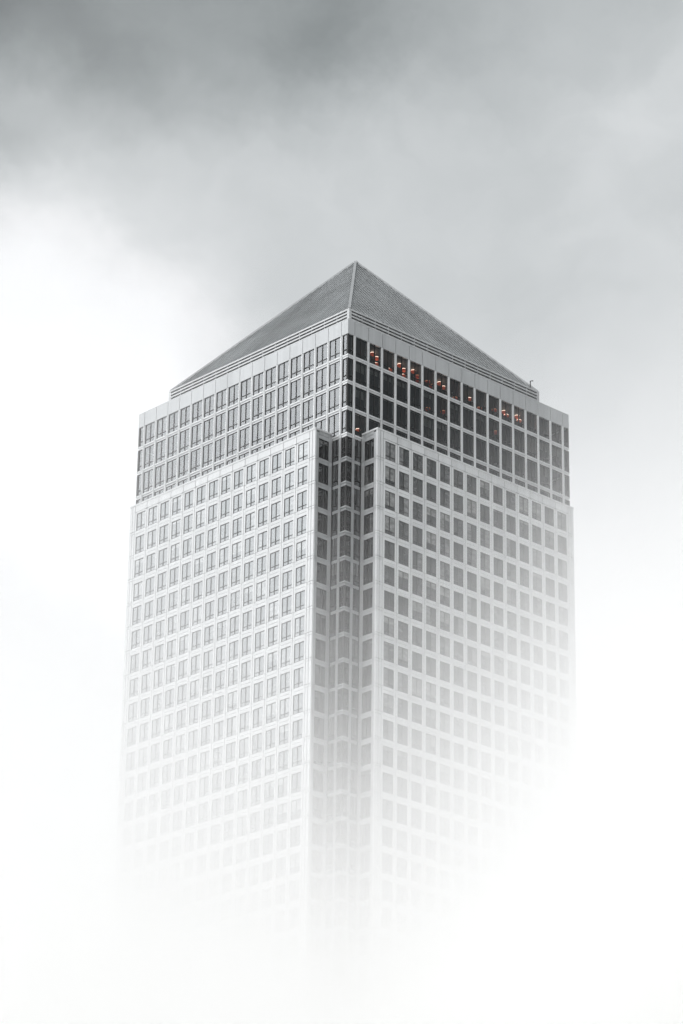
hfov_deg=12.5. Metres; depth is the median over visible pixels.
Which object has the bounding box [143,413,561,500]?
remaining crown window
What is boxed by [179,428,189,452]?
crown window
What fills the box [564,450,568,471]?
corner window
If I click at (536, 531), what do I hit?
shaft window
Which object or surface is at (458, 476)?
shaft window
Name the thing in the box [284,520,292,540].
shaft window
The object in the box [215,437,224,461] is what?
crown window
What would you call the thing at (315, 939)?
return window
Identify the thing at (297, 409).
crown window
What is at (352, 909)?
slot window
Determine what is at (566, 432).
corner window
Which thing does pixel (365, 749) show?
return window
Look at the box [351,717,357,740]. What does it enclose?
slot window
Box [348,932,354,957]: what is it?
slot window
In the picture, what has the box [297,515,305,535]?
shaft window
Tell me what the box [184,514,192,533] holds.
shaft window
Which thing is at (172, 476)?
crown window
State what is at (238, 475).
shaft window
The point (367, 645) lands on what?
return window
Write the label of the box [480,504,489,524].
shaft window
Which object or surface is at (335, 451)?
slot window
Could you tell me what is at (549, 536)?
shaft window
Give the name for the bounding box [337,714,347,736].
corner window
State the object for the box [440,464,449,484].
shaft window
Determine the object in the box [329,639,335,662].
slot window
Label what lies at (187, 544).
shaft window
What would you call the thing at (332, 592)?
slot window
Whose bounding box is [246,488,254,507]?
shaft window
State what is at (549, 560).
shaft window
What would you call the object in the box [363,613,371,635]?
return window
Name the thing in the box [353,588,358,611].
slot window
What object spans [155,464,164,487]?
crown window
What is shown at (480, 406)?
crown window
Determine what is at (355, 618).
slot window
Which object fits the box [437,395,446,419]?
crown window
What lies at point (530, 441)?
crown window
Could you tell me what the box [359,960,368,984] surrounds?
return window
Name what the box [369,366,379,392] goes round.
crown window
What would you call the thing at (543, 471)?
crown window
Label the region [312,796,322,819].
return window
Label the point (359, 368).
crown window
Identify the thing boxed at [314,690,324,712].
return window
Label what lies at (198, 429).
crown window
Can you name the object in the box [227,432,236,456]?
crown window
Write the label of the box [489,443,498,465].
crown window
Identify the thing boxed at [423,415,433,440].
crown window
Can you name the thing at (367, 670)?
return window
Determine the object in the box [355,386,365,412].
crown window
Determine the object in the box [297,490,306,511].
shaft window
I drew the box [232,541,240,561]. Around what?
shaft window
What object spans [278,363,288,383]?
crown window
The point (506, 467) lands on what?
crown window
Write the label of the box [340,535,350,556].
corner window
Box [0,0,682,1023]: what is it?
sky
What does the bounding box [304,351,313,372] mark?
crown window
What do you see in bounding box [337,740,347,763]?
corner window
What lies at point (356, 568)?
slot window
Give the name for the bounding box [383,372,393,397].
crown window
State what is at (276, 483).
shaft window
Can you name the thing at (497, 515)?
shaft window
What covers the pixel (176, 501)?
shaft window
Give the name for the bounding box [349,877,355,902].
slot window
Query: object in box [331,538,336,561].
slot window
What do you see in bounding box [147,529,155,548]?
shaft window
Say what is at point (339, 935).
corner window
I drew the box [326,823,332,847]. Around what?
slot window
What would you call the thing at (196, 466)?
crown window
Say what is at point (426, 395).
crown window
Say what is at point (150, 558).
shaft window
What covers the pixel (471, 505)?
shaft window
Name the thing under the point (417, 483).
shaft window
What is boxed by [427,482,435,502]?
shaft window
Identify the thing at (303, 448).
shaft window
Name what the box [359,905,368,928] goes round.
return window
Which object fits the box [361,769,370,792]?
return window
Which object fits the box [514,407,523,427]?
crown window
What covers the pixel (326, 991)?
slot window
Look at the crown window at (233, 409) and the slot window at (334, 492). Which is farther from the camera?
the crown window at (233, 409)
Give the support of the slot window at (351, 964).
in the skyscraper
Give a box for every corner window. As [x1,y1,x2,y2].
[136,474,140,496]
[137,449,142,471]
[138,428,142,446]
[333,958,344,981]
[333,986,344,1009]
[333,1014,343,1023]
[334,902,345,925]
[334,930,345,953]
[335,820,346,843]
[335,847,346,870]
[335,875,345,898]
[336,767,347,789]
[336,793,346,816]
[337,688,348,710]
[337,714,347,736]
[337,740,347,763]
[338,636,348,658]
[338,662,348,684]
[339,560,349,581]
[339,585,349,607]
[339,610,349,632]
[340,485,350,506]
[340,510,350,531]
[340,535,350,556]
[341,409,351,433]
[341,436,351,457]
[341,460,351,481]
[342,357,352,380]
[342,383,352,406]
[343,333,352,354]
[564,428,568,447]
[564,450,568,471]
[564,474,569,496]
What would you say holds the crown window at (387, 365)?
in the skyscraper
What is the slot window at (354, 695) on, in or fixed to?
in the skyscraper
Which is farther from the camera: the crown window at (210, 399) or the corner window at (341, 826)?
the crown window at (210, 399)
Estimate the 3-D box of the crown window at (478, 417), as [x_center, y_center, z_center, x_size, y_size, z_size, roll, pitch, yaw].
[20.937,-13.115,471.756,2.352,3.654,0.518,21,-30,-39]
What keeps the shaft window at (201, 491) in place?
in the skyscraper
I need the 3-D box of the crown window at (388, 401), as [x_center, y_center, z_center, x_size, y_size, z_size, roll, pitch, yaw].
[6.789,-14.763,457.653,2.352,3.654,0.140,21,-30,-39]
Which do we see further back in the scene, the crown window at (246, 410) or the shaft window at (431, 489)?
the crown window at (246, 410)
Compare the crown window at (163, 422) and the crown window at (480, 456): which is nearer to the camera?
the crown window at (480, 456)
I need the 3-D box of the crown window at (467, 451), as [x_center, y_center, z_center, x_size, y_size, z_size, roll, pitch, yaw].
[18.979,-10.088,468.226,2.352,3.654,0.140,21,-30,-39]
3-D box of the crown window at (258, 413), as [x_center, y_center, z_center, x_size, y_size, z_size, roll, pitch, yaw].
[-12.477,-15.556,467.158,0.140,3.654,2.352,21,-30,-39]
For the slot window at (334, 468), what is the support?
in the skyscraper
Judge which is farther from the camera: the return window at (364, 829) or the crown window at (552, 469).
the crown window at (552, 469)
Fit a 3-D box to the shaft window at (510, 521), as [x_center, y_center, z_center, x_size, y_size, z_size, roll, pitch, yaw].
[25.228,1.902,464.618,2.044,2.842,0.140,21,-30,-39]
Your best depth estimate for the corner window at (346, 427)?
450.92 m
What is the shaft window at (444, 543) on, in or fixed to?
in the skyscraper
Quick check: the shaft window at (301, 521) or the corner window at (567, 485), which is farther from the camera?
the corner window at (567, 485)
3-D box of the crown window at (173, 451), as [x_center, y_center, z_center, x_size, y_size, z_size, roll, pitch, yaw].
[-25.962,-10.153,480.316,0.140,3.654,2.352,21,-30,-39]
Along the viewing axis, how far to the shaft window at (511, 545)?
463.19 m
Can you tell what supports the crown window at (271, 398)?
in the skyscraper
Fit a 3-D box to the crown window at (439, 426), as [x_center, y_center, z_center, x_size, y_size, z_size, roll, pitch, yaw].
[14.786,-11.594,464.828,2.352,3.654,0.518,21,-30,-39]
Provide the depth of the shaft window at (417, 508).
450.81 m
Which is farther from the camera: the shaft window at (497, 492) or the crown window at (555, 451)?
the crown window at (555, 451)
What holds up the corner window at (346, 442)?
in the skyscraper
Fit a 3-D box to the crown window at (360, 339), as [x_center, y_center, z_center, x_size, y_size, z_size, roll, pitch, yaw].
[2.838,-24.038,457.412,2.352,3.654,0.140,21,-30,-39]
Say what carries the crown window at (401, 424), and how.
in the skyscraper
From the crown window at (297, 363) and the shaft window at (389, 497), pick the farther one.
the crown window at (297, 363)
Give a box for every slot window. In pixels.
[323,1016,329,1023]
[324,932,330,957]
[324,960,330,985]
[324,987,330,1013]
[325,877,331,901]
[325,905,331,929]
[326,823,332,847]
[326,849,332,874]
[327,743,333,767]
[327,769,333,793]
[327,796,332,820]
[328,691,334,714]
[328,716,334,740]
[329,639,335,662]
[329,665,334,688]
[330,563,336,586]
[330,587,336,611]
[330,614,335,636]
[331,488,337,511]
[331,513,337,536]
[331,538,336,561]
[332,439,338,462]
[332,464,337,486]
[347,1016,353,1023]
[348,905,355,929]
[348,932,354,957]
[348,960,354,985]
[349,849,355,874]
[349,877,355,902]
[350,770,356,793]
[350,796,356,820]
[350,823,356,847]
[351,691,357,714]
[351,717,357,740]
[351,743,357,767]
[352,614,358,637]
[352,639,358,662]
[352,665,358,688]
[353,537,359,561]
[353,563,359,586]
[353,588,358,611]
[354,440,360,462]
[354,463,360,486]
[354,488,360,511]
[354,513,359,536]
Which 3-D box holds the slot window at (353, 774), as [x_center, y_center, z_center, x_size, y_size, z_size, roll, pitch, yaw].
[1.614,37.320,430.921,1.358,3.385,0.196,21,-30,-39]
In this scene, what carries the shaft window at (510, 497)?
in the skyscraper
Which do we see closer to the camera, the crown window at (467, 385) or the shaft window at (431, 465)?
the shaft window at (431, 465)
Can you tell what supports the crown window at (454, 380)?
in the skyscraper
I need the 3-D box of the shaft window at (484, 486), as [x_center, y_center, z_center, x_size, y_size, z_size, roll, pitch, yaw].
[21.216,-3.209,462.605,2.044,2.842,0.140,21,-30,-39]
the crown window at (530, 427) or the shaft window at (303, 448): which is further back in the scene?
the crown window at (530, 427)
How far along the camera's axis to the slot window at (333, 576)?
443.17 m
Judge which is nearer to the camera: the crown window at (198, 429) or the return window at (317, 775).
the return window at (317, 775)
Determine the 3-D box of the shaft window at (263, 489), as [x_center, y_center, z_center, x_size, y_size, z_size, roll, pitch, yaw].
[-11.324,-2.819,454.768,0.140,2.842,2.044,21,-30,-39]
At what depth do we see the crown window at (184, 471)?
476.96 m
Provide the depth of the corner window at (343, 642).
437.47 m
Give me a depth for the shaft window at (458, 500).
457.68 m
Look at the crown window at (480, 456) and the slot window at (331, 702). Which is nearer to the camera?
the slot window at (331, 702)
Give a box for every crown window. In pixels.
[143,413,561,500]
[143,469,152,492]
[144,444,153,468]
[145,423,153,443]
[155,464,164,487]
[156,439,165,462]
[157,418,166,438]
[167,458,176,480]
[168,413,177,433]
[168,433,177,455]
[178,453,188,477]
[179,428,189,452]
[180,407,189,427]
[190,448,200,472]
[191,423,201,447]
[192,402,201,422]
[202,442,212,467]
[203,417,213,442]
[204,396,213,416]
[215,412,225,436]
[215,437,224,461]
[216,391,225,411]
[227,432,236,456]
[228,385,238,406]
[228,406,237,430]
[239,426,249,451]
[240,401,249,425]
[241,380,250,400]
[252,395,262,420]
[252,421,261,445]
[253,374,262,394]
[264,415,274,440]
[265,389,275,414]
[266,368,275,388]
[277,409,287,434]
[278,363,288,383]
[278,384,287,408]
[290,378,300,403]
[290,404,300,429]
[291,357,300,377]
[303,372,313,397]
[303,398,312,423]
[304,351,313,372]
[316,367,326,392]
[316,393,325,417]
[317,345,326,364]
[329,361,339,386]
[329,386,339,412]
[330,339,339,359]
[355,361,366,386]
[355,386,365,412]
[356,339,366,360]
[369,345,380,364]
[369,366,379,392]
[369,392,379,418]
[383,351,393,372]
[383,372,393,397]
[383,398,393,423]
[396,404,406,429]
[397,357,407,378]
[397,378,406,403]
[410,363,420,383]
[410,384,420,409]
[410,410,420,435]
[423,390,433,414]
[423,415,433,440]
[424,368,433,389]
[437,374,446,392]
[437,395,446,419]
[437,421,446,445]
[450,380,459,398]
[450,401,459,423]
[450,426,459,449]
[463,385,472,403]
[463,407,472,429]
[463,432,473,457]
[476,391,485,411]
[476,412,485,435]
[476,437,486,462]
[489,397,498,417]
[489,418,498,442]
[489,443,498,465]
[502,402,511,422]
[502,423,511,447]
[502,448,511,472]
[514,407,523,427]
[514,428,524,453]
[515,454,524,478]
[527,413,536,433]
[527,434,536,458]
[527,459,536,481]
[539,418,548,438]
[539,439,549,463]
[540,464,549,488]
[552,424,561,444]
[552,445,561,468]
[552,469,561,493]
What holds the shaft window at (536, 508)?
in the skyscraper
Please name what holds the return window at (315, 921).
in the skyscraper
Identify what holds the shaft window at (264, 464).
in the skyscraper
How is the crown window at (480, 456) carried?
in the skyscraper
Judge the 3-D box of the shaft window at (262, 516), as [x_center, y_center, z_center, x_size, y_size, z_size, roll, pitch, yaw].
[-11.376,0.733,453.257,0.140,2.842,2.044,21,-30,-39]
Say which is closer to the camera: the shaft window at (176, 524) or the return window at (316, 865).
the return window at (316, 865)
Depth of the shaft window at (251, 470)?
458.24 m
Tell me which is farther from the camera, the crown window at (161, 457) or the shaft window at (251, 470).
the crown window at (161, 457)
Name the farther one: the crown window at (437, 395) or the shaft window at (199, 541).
the crown window at (437, 395)
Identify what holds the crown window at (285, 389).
in the skyscraper
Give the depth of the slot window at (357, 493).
447.63 m
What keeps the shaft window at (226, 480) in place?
in the skyscraper
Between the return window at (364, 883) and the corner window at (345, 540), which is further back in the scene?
the corner window at (345, 540)
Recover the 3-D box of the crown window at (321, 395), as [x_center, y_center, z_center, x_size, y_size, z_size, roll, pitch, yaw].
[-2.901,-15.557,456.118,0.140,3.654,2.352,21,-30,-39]
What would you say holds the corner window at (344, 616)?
in the skyscraper
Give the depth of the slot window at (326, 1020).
417.95 m
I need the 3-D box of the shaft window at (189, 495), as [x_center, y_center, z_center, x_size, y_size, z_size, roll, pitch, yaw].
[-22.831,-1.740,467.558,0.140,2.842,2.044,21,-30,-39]
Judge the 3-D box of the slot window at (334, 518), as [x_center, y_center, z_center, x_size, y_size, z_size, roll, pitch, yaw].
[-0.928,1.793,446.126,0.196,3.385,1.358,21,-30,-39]
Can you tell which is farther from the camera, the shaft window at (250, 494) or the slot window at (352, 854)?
the shaft window at (250, 494)
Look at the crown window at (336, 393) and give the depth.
454.68 m
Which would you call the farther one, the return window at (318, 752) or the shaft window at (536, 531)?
the shaft window at (536, 531)
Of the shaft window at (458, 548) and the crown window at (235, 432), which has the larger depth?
the crown window at (235, 432)
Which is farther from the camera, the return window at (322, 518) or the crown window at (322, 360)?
the crown window at (322, 360)
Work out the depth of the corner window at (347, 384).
452.79 m
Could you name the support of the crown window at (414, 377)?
in the skyscraper
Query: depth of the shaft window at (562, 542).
471.75 m
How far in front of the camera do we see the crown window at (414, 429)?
461.39 m
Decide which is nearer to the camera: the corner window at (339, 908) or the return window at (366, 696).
the corner window at (339, 908)
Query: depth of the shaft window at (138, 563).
472.10 m
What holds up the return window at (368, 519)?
in the skyscraper
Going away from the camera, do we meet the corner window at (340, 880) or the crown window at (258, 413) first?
the corner window at (340, 880)
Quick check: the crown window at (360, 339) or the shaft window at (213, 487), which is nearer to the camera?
the crown window at (360, 339)
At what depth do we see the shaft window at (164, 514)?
471.41 m
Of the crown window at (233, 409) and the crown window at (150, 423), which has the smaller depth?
the crown window at (233, 409)
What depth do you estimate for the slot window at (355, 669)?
437.05 m
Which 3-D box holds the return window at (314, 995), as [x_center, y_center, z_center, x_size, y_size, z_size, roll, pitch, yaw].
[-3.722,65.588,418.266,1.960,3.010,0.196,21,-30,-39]
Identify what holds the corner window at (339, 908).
in the skyscraper
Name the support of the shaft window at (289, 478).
in the skyscraper
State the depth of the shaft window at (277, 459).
454.46 m
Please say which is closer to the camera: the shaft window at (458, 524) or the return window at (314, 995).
the return window at (314, 995)
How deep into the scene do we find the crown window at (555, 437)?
483.77 m
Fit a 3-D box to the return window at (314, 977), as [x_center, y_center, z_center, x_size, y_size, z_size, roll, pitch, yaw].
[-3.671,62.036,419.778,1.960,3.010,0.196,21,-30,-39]
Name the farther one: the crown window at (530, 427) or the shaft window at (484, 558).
the crown window at (530, 427)
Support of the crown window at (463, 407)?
in the skyscraper
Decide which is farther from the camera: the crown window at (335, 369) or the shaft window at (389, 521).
the crown window at (335, 369)
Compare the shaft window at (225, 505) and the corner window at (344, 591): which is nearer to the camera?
the corner window at (344, 591)
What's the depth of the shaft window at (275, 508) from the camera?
451.47 m
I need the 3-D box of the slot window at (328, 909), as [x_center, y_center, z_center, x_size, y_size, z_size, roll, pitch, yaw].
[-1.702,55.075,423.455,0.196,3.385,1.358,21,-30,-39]
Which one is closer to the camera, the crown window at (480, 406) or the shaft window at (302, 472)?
the shaft window at (302, 472)
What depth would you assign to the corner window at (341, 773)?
429.85 m
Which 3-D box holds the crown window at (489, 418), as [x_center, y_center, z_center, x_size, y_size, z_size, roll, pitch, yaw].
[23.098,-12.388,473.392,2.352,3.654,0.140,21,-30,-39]
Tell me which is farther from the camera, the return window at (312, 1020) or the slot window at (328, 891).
the slot window at (328, 891)
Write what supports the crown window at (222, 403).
in the skyscraper
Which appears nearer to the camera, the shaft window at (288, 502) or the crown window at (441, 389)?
the shaft window at (288, 502)
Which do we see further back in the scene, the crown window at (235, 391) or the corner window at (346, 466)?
the crown window at (235, 391)
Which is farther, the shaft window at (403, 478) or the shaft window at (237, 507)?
the shaft window at (237, 507)
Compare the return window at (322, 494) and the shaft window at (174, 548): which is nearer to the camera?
the return window at (322, 494)
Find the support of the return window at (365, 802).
in the skyscraper
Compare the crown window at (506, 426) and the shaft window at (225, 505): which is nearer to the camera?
the shaft window at (225, 505)
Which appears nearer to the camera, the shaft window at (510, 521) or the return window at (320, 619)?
the return window at (320, 619)
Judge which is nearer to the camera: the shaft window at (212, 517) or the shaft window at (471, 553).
the shaft window at (471, 553)
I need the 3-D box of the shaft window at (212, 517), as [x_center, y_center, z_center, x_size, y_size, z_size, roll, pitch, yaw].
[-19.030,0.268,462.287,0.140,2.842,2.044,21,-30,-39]
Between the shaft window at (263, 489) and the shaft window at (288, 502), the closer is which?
the shaft window at (288, 502)
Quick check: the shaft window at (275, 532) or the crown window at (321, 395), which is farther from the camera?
the crown window at (321, 395)
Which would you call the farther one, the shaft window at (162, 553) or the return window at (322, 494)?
the shaft window at (162, 553)
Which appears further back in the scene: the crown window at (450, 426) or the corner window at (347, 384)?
the crown window at (450, 426)
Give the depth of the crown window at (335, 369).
456.35 m
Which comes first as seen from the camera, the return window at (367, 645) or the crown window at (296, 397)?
the return window at (367, 645)
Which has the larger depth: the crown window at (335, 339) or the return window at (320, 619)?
the crown window at (335, 339)
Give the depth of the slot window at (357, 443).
450.59 m
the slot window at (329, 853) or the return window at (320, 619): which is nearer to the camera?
the slot window at (329, 853)
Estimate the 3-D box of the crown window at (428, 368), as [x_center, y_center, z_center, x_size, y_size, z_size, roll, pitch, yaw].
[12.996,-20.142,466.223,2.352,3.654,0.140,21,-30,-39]
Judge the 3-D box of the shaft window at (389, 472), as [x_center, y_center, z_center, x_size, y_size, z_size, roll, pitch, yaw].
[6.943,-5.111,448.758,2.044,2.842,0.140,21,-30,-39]
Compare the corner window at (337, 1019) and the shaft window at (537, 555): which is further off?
the shaft window at (537, 555)
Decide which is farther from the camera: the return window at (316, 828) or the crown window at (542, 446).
the crown window at (542, 446)
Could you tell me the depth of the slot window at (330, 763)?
432.59 m
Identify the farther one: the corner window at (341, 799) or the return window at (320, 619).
the return window at (320, 619)
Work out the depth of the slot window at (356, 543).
444.58 m
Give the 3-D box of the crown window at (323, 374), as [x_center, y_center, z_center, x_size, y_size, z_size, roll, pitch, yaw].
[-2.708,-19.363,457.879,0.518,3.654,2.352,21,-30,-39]
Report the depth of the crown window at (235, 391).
472.91 m
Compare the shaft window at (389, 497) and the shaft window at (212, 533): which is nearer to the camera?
the shaft window at (389, 497)
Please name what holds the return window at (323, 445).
in the skyscraper
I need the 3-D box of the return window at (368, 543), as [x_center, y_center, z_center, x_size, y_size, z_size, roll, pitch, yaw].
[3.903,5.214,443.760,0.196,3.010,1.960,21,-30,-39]
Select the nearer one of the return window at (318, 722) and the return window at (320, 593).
the return window at (318, 722)
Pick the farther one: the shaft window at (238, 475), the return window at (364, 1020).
the shaft window at (238, 475)
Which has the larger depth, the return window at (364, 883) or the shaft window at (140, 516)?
the shaft window at (140, 516)
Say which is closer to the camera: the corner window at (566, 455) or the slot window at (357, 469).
the slot window at (357, 469)
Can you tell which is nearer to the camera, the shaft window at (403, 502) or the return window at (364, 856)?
the return window at (364, 856)
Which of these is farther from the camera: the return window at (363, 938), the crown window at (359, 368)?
the crown window at (359, 368)
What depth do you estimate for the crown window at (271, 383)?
467.05 m
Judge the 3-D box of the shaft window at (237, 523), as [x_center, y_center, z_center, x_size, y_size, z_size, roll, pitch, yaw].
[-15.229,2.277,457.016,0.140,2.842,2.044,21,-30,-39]
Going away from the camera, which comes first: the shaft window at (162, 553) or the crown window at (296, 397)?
the crown window at (296, 397)
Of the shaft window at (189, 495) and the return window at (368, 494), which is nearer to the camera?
the return window at (368, 494)
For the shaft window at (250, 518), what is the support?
in the skyscraper
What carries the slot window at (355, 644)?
in the skyscraper
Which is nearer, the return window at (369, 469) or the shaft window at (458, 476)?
the return window at (369, 469)
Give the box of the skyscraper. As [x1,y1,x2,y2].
[108,260,581,1023]
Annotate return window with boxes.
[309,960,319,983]
[309,988,319,1011]
[309,1016,318,1023]
[310,904,320,928]
[310,932,320,955]
[311,850,321,873]
[311,877,321,900]
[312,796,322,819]
[312,823,321,846]
[313,743,323,765]
[313,769,322,792]
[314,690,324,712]
[314,716,323,739]
[315,638,325,661]
[315,664,324,687]
[316,562,326,584]
[316,587,325,609]
[316,613,325,635]
[317,512,327,534]
[317,537,326,559]
[318,463,327,484]
[318,487,327,509]
[319,438,328,460]
[358,1017,367,1023]
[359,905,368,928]
[359,932,368,956]
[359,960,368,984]
[360,823,369,846]
[360,850,369,873]
[360,877,369,900]
[361,716,370,739]
[361,743,370,765]
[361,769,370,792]
[361,796,369,819]
[362,639,371,661]
[362,664,371,687]
[362,690,371,713]
[363,562,372,584]
[363,587,372,610]
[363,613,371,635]
[364,463,373,485]
[364,487,373,509]
[364,512,372,534]
[364,537,372,559]
[365,438,373,460]
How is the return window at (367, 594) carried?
in the skyscraper
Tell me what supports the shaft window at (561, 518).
in the skyscraper
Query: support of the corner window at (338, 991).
in the skyscraper
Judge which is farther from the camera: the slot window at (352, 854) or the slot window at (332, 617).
the slot window at (332, 617)
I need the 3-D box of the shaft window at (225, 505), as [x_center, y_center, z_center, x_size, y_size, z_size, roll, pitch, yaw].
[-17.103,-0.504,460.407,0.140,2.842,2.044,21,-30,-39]
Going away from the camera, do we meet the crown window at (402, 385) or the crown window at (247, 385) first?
the crown window at (402, 385)
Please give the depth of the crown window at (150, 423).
485.90 m
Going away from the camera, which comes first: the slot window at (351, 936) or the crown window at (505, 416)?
the slot window at (351, 936)
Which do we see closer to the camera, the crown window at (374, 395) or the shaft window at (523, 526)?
the crown window at (374, 395)
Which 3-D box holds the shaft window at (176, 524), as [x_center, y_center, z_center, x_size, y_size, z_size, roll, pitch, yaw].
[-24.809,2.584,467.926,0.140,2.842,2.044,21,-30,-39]
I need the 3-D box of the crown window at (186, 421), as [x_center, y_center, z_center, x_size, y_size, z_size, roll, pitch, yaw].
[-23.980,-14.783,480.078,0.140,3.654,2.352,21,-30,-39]
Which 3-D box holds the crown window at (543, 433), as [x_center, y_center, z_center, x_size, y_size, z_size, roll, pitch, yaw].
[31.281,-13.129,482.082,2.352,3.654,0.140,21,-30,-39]
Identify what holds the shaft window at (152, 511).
in the skyscraper
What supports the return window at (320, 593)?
in the skyscraper
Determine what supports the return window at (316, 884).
in the skyscraper
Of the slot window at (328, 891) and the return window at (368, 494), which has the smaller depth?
the slot window at (328, 891)
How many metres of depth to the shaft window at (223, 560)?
457.46 m
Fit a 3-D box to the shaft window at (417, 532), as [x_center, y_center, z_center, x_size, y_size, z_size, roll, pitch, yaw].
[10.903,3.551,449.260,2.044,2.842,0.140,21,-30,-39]
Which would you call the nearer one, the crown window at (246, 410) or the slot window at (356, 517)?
the slot window at (356, 517)
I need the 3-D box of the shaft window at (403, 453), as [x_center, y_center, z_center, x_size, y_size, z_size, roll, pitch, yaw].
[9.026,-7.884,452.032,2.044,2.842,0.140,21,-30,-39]
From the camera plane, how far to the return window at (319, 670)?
436.51 m
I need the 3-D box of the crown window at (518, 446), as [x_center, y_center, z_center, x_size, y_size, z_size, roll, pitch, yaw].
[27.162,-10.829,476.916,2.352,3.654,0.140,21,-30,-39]
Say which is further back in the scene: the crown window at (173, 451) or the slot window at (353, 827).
the crown window at (173, 451)
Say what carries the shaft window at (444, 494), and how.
in the skyscraper
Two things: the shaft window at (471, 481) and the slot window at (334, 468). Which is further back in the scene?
the shaft window at (471, 481)
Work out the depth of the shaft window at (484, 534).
459.59 m
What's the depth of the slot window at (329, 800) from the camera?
429.54 m
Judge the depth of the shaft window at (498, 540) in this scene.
461.39 m
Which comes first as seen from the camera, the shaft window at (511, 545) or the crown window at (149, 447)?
the shaft window at (511, 545)
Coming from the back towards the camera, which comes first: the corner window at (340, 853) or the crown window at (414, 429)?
the crown window at (414, 429)
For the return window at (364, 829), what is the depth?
427.23 m
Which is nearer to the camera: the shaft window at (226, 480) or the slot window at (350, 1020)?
the slot window at (350, 1020)
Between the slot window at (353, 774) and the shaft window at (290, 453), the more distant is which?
the shaft window at (290, 453)
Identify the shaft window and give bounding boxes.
[134,558,142,577]
[135,534,143,553]
[136,511,144,530]
[146,553,154,572]
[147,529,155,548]
[148,506,156,525]
[158,548,166,567]
[159,524,167,543]
[160,501,168,520]
[171,519,179,538]
[171,542,179,562]
[172,495,180,515]
[183,537,191,557]
[184,490,193,510]
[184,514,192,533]
[195,533,203,552]
[196,509,204,528]
[197,485,205,504]
[207,527,216,547]
[207,551,215,571]
[208,504,216,523]
[209,480,217,499]
[219,546,228,566]
[220,522,228,542]
[221,474,230,494]
[221,498,229,518]
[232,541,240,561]
[233,493,242,513]
[233,517,241,537]
[234,469,242,489]
[245,512,254,532]
[245,536,253,556]
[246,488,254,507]
[247,463,255,483]
[258,506,267,526]
[258,531,266,551]
[259,458,268,478]
[259,482,267,502]
[270,526,279,546]
[271,501,280,521]
[272,452,281,473]
[272,477,280,497]
[284,495,293,516]
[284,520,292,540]
[285,447,294,467]
[285,471,293,491]
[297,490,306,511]
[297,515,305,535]
[298,441,307,462]
[298,466,306,486]
[385,441,394,462]
[385,466,394,486]
[385,490,394,511]
[385,515,394,536]
[399,447,408,467]
[399,471,408,492]
[399,496,408,516]
[399,520,408,541]
[413,452,422,473]
[413,477,422,497]
[413,501,422,521]
[413,526,421,546]
[426,507,435,527]
[426,531,435,551]
[427,458,435,478]
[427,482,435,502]
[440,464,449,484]
[440,488,449,508]
[440,512,449,532]
[440,536,449,557]
[454,469,462,489]
[454,493,462,513]
[454,517,462,537]
[454,542,462,562]
[467,475,475,494]
[467,498,475,518]
[467,523,476,543]
[467,547,476,567]
[480,480,488,499]
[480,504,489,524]
[480,528,489,548]
[480,552,489,572]
[493,485,502,505]
[493,509,502,529]
[493,533,502,553]
[506,490,514,510]
[506,514,515,534]
[507,538,515,558]
[519,496,527,515]
[519,519,528,539]
[520,543,528,563]
[532,501,540,520]
[532,525,540,544]
[532,548,541,568]
[545,506,553,526]
[545,530,553,549]
[545,553,553,573]
[557,511,565,531]
[558,535,566,554]
[558,558,566,578]
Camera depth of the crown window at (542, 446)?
480.82 m
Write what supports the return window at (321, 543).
in the skyscraper
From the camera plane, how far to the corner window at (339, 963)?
419.28 m
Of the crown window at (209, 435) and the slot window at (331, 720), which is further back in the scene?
the crown window at (209, 435)
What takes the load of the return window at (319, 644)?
in the skyscraper
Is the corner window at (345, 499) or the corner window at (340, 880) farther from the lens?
the corner window at (345, 499)
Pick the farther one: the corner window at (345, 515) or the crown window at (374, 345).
the crown window at (374, 345)
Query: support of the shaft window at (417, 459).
in the skyscraper
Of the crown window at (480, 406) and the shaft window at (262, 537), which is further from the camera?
the crown window at (480, 406)

